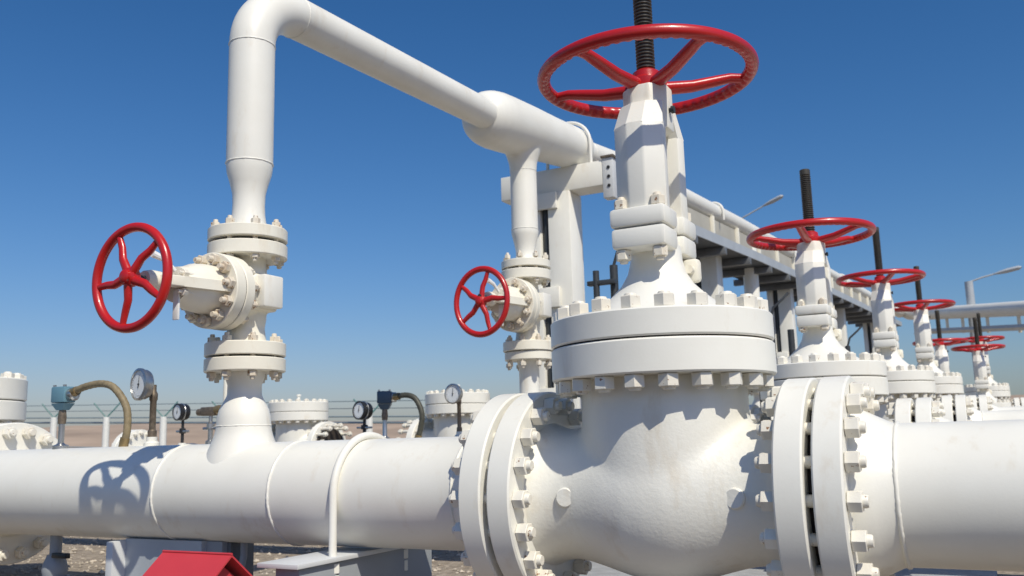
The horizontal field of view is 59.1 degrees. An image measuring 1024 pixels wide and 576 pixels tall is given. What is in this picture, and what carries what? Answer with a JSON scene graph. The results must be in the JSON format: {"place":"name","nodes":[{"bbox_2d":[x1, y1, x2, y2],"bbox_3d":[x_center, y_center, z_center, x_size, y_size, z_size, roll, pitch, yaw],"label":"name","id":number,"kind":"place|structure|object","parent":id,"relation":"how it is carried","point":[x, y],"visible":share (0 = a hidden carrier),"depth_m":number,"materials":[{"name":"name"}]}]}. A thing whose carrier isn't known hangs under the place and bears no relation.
{"place":"outdoors","nodes":[
{"label":"outdoors","id":0,"kind":"place"},
{"bbox_2d":[0,536,1023,575],"bbox_3d":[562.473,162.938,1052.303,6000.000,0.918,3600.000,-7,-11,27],"label":"ground","id":1,"kind":"structure","parent":0,"point":[446,563],"depth_m":10.51,"materials":[{"name":"gravel"}]},
{"bbox_2d":[105,538,253,575],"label":"pipe stanchion","id":2,"kind":"object","parent":1,"relation":"on","point":[132,557],"visible":0.49,"depth_m":5.70,"materials":[{"name":"grey paint"}]},
{"bbox_2d":[143,550,251,575],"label":"hydrant cover","id":3,"kind":"object","parent":1,"relation":"on","point":[179,563],"visible":1,"depth_m":4.31,"materials":[{"name":"red metal"}]},
{"bbox_2d":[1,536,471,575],"bbox_3d":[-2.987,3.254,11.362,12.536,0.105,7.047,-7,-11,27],"label":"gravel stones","id":4,"kind":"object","parent":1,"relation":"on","point":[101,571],"visible":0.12,"depth_m":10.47,"materials":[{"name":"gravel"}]},
{"bbox_2d":[239,543,247,566],"bbox_3d":[-1.680,1.928,5.494,0.128,0.760,0.119,0,-10,-11],"label":"conduit","id":5,"kind":"object","parent":1,"relation":"on","point":[243,553],"visible":0.51,"depth_m":5.50,"materials":[{"name":"grey metal"}]},
{"bbox_2d":[24,399,490,447],"bbox_3d":[-19.341,5.089,30.499,46.488,3.715,0.434,-7,-11,27],"label":"perimeter fence","id":6,"kind":"object","parent":1,"relation":"on","point":[106,422],"visible":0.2,"depth_m":26.25,"materials":[{"name":"grey metal"}]},
{"bbox_2d":[257,432,431,575],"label":"pipe saddle","id":7,"kind":"object","parent":1,"relation":"on","point":[333,560],"visible":0.67,"depth_m":4.93,"materials":[{"name":"grey paint"}]},
{"bbox_2d":[0,356,525,575],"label":"pipeline","id":8,"kind":"object","parent":7,"relation":"on","point":[243,477],"visible":0.8,"depth_m":5.26,"materials":[{"name":"white paint"}]},
{"bbox_2d":[41,535,69,575],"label":"drain valve","id":9,"kind":"object","parent":8,"relation":"attached to","point":[55,563],"visible":0.94,"depth_m":6.25,"materials":[{"name":"grey metal"}]},
{"bbox_2d":[51,380,131,448],"bbox_3d":[-2.954,0.914,6.330,0.756,0.526,0.116,-7,-11,27],"label":"transmitter","id":10,"kind":"object","parent":8,"relation":"attached to","point":[64,397],"visible":0.96,"depth_m":6.41,"materials":[{"name":"blue paint"}]},
{"bbox_2d":[130,368,159,445],"bbox_3d":[-2.487,0.839,6.171,0.220,0.575,0.173,-10,-12,39],"label":"dial gauge","id":11,"kind":"object","parent":8,"relation":"attached to","point":[143,386],"visible":0.94,"depth_m":6.15,"materials":[{"name":"silver metal"}]},
{"bbox_2d":[92,215,287,382],"bbox_3d":[-1.864,0.036,5.484,0.623,1.031,1.194,-7,-11,27],"label":"bypass valve","id":12,"kind":"object","parent":8,"relation":"attached to","point":[231,287],"visible":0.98,"depth_m":5.44,"materials":[{"name":"beige paint"}]},
{"bbox_2d":[448,0,894,575],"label":"gate valve","id":13,"kind":"object","parent":8,"relation":"attached to","point":[660,452],"visible":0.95,"depth_m":4.08,"materials":[{"name":"white paint"}]},
{"bbox_2d":[501,121,616,409],"bbox_3d":[0.644,0.534,10.586,1.490,5.077,0.900,-7,-11,27],"label":"pipe rack","id":14,"kind":"object","parent":1,"relation":"on","point":[561,191],"visible":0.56,"depth_m":10.61,"materials":[{"name":"white metal"}]},
{"bbox_2d":[694,202,724,298],"bbox_3d":[3.301,1.123,15.426,1.150,5.214,0.900,-7,-11,27],"label":"pipe rack","id":15,"kind":"object","parent":1,"relation":"on","point":[710,284],"visible":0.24,"depth_m":15.41,"materials":[{"name":"white metal"}]},
{"bbox_2d":[207,0,1023,319],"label":"overhead header","id":16,"kind":"object","parent":15,"relation":"on","point":[523,136],"visible":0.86,"depth_m":7.37,"materials":[{"name":"white paint"}]},
{"bbox_2d":[687,207,901,328],"bbox_3d":[8.038,0.131,23.633,1.148,1.560,23.760,-7,-11,30],"label":"cable tray","id":17,"kind":"object","parent":16,"relation":"hanging from","point":[773,270],"visible":0.43,"depth_m":17.27,"materials":[{"name":"metal"}]},
{"bbox_2d":[914,316,1023,334],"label":"pipe rail","id":18,"kind":"object","parent":16,"relation":"hanging from","point":[1018,327],"visible":0.81,"depth_m":28.93,"materials":[{"name":"white metal"}]},
{"bbox_2d":[742,195,783,217],"bbox_3d":[8.994,1.487,34.188,3.261,9.878,0.340,-7,-11,27],"label":"street lamp","id":19,"kind":"object","parent":1,"relation":"on","point":[775,199],"visible":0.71,"depth_m":34.38,"materials":[{"name":"metal"}]},
{"bbox_2d":[759,292,795,407],"bbox_3d":[3.611,1.646,12.288,0.750,3.212,0.450,-7,-11,27],"label":"conduit stand","id":20,"kind":"object","parent":1,"relation":"on","point":[791,340],"visible":0.18,"depth_m":12.38,"materials":[{"name":"metal"}]},
{"bbox_2d":[766,251,797,357],"bbox_3d":[5.967,1.667,19.982,1.150,5.332,0.900,-7,-11,27],"label":"pipe rack","id":21,"kind":"object","parent":1,"relation":"on","point":[784,316],"visible":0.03,"depth_m":19.94,"materials":[{"name":"white metal"}]},
{"bbox_2d":[579,561,996,575],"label":"concrete slab","id":22,"kind":"structure","parent":1,"relation":"on","point":[597,569],"depth_m":7.80,"materials":[{"name":"grey concrete"}]},
{"bbox_2d":[587,251,618,298],"bbox_3d":[1.142,1.141,9.624,0.750,3.532,0.450,-7,-11,27],"label":"conduit stand","id":23,"kind":"object","parent":22,"relation":"on","point":[596,283],"visible":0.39,"depth_m":9.82,"materials":[{"name":"metal"}]},
{"bbox_2d":[835,274,847,347],"bbox_3d":[9.135,2.327,25.395,1.150,5.448,0.900,-7,-11,27],"label":"pipe rack","id":24,"kind":"object","parent":1,"relation":"on","point":[841,320],"visible":0.05,"depth_m":25.35,"materials":[{"name":"white metal"}]},
{"bbox_2d":[845,326,861,351],"bbox_3d":[6.032,2.196,15.943,0.750,3.062,0.450,-7,-11,27],"label":"conduit stand","id":25,"kind":"object","parent":1,"relation":"on","point":[847,347],"visible":0.16,"depth_m":16.15,"materials":[{"name":"metal"}]},
{"bbox_2d":[863,323,875,353],"bbox_3d":[12.406,3.014,30.979,1.150,5.552,0.900,-7,-11,27],"label":"pipe rack","id":26,"kind":"object","parent":1,"relation":"on","point":[868,339],"depth_m":31.06,"materials":[{"name":"white metal"}]},
{"bbox_2d":[964,266,1021,379],"bbox_3d":[16.344,2.426,30.104,1.794,6.276,0.340,-7,-11,27],"label":"street lamp","id":27,"kind":"object","parent":1,"relation":"on","point":[969,293],"visible":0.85,"depth_m":30.65,"materials":[{"name":"metal"}]},
{"bbox_3d":[10.807,4.082,20.336,0.600,0.352,0.640,-7,-11,27],"label":"valve plinth","id":28,"kind":"object","parent":1,"relation":"on","visible":0},
{"bbox_2d":[951,317,1011,406],"bbox_3d":[10.759,2.325,20.632,1.908,3.332,1.132,-7,-11,27],"label":"gate valve","id":29,"kind":"object","parent":28,"relation":"on","point":[980,373],"visible":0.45,"depth_m":20.51,"materials":[{"name":"white paint"}]},
{"bbox_3d":[12.686,4.305,23.760,0.600,0.816,0.640,-7,-11,27],"label":"valve plinth","id":30,"kind":"object","parent":1,"relation":"on","visible":0},
{"bbox_2d":[964,313,1021,406],"bbox_3d":[12.632,2.320,24.095,1.908,3.332,1.132,-7,-11,27],"label":"gate valve","id":31,"kind":"object","parent":30,"relation":"on","point":[1000,391],"visible":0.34,"depth_m":23.80,"materials":[{"name":"white paint"}]},
{"bbox_3d":[-6.053,2.945,9.510,0.600,0.345,0.640,-7,-11,27],"label":"valve plinth","id":32,"kind":"object","parent":1,"relation":"on","visible":0},
{"bbox_2d":[0,372,53,560],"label":"check valve","id":33,"kind":"object","parent":32,"relation":"on","point":[13,394],"visible":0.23,"depth_m":9.62,"materials":[{"name":"white paint"}]},
{"bbox_2d":[0,423,57,564],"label":"pipeline","id":34,"kind":"object","parent":33,"relation":"attached to","point":[11,543],"visible":0.23,"depth_m":9.17,"materials":[{"name":"white paint"}]},
{"bbox_2d":[0,0,1023,427],"label":"sky","id":35,"kind":"structure","parent":0,"point":[905,118],"materials":[{"name":"blue"}]},
{"bbox_2d":[42,395,1023,446],"bbox_3d":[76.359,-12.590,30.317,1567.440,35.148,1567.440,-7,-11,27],"label":"hills","id":36,"kind":"structure","parent":0,"point":[83,436],"depth_m":491.78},
{"bbox_3d":[4.658,1.209,2.205,0.500,0.765,0.600,-7,-11,27],"label":"pipe plinth","id":37,"kind":"object","parent":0,"visible":0},
{"bbox_2d":[811,376,1023,575],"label":"pipeline","id":38,"kind":"object","parent":37,"relation":"on","point":[945,495],"visible":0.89,"depth_m":3.56,"materials":[{"name":"white paint"}]},
{"bbox_3d":[6.684,1.748,5.788,0.500,0.785,0.600,-7,-11,27],"label":"pipe plinth","id":39,"kind":"object","parent":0,"visible":0},
{"bbox_2d":[915,397,952,422],"bbox_3d":[7.087,1.022,5.684,8.246,1.030,1.030,-7,-11,27],"label":"pipeline","id":40,"kind":"object","parent":39,"relation":"on","point":[923,409],"visible":0.07,"depth_m":7.35,"materials":[{"name":"white paint"}]},
{"bbox_3d":[8.920,2.239,9.666,0.500,0.895,0.600,-7,-11,27],"label":"pipe plinth","id":41,"kind":"object","parent":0,"visible":0},
{"bbox_2d":[955,395,1023,420],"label":"pipeline","id":42,"kind":"object","parent":41,"relation":"on","point":[961,408],"visible":0.3,"depth_m":11.15,"materials":[{"name":"white paint"}]},
{"bbox_3d":[11.144,2.704,13.383,0.500,0.946,0.600,-7,-11,27],"label":"pipe plinth","id":43,"kind":"object","parent":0,"visible":0},
{"bbox_2d":[978,395,1023,410],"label":"pipeline","id":44,"kind":"object","parent":43,"relation":"on","point":[983,405],"visible":0.22,"depth_m":14.92,"materials":[{"name":"white paint"}]},
{"bbox_3d":[13.361,3.411,17.353,0.500,0.598,0.600,-7,-11,27],"label":"pipe plinth","id":45,"kind":"object","parent":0,"visible":0},
{"bbox_3d":[13.767,2.777,17.233,8.246,1.030,1.030,-7,-11,27],"label":"pipeline","id":46,"kind":"object","parent":45,"relation":"on","visible":0},
{"bbox_2d":[912,310,968,396],"bbox_3d":[9.428,2.136,19.657,1.908,3.332,1.132,-7,-11,27],"label":"gate valve","id":47,"kind":"object","parent":46,"relation":"attached to","point":[940,345],"visible":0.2,"depth_m":19.61,"materials":[{"name":"white paint"}]},
{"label":"pipe plinth","id":48,"kind":"object","parent":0,"visible":0},
{"bbox_2d":[505,350,551,392],"bbox_3d":[-3.525,1.923,11.232,12.746,1.665,1.030,-7,-11,27],"label":"pipeline","id":49,"kind":"object","parent":48,"relation":"on","point":[529,380],"visible":0.17,"depth_m":9.30,"materials":[{"name":"white paint"}]},
{"bbox_2d":[172,403,190,444],"bbox_3d":[-4.292,1.792,11.705,0.229,0.592,0.146,-9,-12,38],"label":"dial gauge","id":50,"kind":"object","parent":49,"relation":"attached to","point":[181,412],"visible":0.95,"depth_m":11.68,"materials":[{"name":"black metal"}]},
{"bbox_2d":[196,379,226,443],"bbox_3d":[-3.765,1.408,11.489,0.520,1.250,0.205,-7,-11,27],"label":"gauge manifold","id":51,"kind":"object","parent":49,"relation":"on","point":[210,412],"visible":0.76,"depth_m":11.39,"materials":[{"name":"silver metal"}]},
{"bbox_2d":[352,401,372,431],"bbox_3d":[-1.711,1.546,10.360,0.218,0.492,0.155,-9,-12,38],"label":"dial gauge","id":52,"kind":"object","parent":49,"relation":"attached to","point":[362,410],"visible":0.98,"depth_m":10.34,"materials":[{"name":"black metal"}]},
{"bbox_2d":[377,389,424,438],"bbox_3d":[-1.230,1.439,10.111,0.626,0.614,0.186,-5,-10,21],"label":"transmitter","id":53,"kind":"object","parent":49,"relation":"attached to","point":[385,399],"visible":0.95,"depth_m":10.13,"materials":[{"name":"blue paint"}]},
{"bbox_2d":[444,384,462,436],"bbox_3d":[-0.604,1.355,9.806,0.221,0.625,0.182,-7,-11,27],"label":"dial gauge","id":54,"kind":"object","parent":49,"relation":"attached to","point":[453,393],"visible":0.94,"depth_m":9.79,"materials":[{"name":"silver metal"}]},
{"bbox_2d":[454,250,552,370],"bbox_3d":[-0.017,0.194,9.181,0.623,1.221,1.315,-7,-11,27],"label":"bypass valve","id":55,"kind":"object","parent":49,"relation":"attached to","point":[516,302],"visible":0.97,"depth_m":9.14,"materials":[{"name":"beige paint"}]},
{"bbox_2d":[746,169,945,422],"bbox_3d":[2.751,0.465,8.094,1.908,3.162,1.132,-7,-11,27],"label":"gate valve","id":56,"kind":"object","parent":49,"relation":"attached to","point":[819,352],"visible":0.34,"depth_m":7.92,"materials":[{"name":"white paint"}]},
{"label":"pipe plinth","id":57,"kind":"object","parent":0,"visible":0},
{"bbox_3d":[-6.806,3.155,17.953,25.246,1.337,1.030,-7,-11,27],"label":"pipeline","id":58,"kind":"object","parent":57,"relation":"on","visible":0},
{"bbox_2d":[111,429,147,446],"bbox_3d":[-7.670,3.406,18.378,0.434,1.030,1.030,-7,-11,27],"label":"pipe flange","id":59,"kind":"object","parent":58,"relation":"attached to","point":[137,437],"visible":0.09,"depth_m":18.25,"materials":[{"name":"white paint"}]},
{"bbox_2d":[268,394,351,441],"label":"check valve","id":60,"kind":"object","parent":58,"relation":"attached to","point":[297,419],"visible":0.49,"depth_m":16.10,"materials":[{"name":"white paint"}]},
{"bbox_2d":[397,385,489,437],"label":"check valve","id":61,"kind":"object","parent":58,"relation":"attached to","point":[440,410],"visible":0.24,"depth_m":14.58,"materials":[{"name":"white paint"}]},
{"bbox_2d":[836,227,973,421],"bbox_3d":[4.983,0.818,11.995,1.908,3.332,1.132,-7,-11,27],"label":"gate valve","id":62,"kind":"object","parent":58,"relation":"attached to","point":[906,380],"visible":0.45,"depth_m":11.76,"materials":[{"name":"white paint"}]},
{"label":"pipe plinth","id":63,"kind":"object","parent":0,"visible":0},
{"bbox_2d":[752,393,772,419],"bbox_3d":[4.029,2.608,17.211,5.746,1.337,1.030,-7,-11,27],"label":"pipeline","id":64,"kind":"object","parent":63,"relation":"on","point":[756,401],"depth_m":16.87,"materials":[{"name":"white paint"}]},
{"bbox_2d":[894,266,992,409],"bbox_3d":[7.206,1.258,15.717,1.908,3.332,1.132,-7,-11,27],"label":"gate valve","id":65,"kind":"object","parent":64,"relation":"attached to","point":[946,383],"visible":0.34,"depth_m":15.54,"materials":[{"name":"white paint"}]}
]}

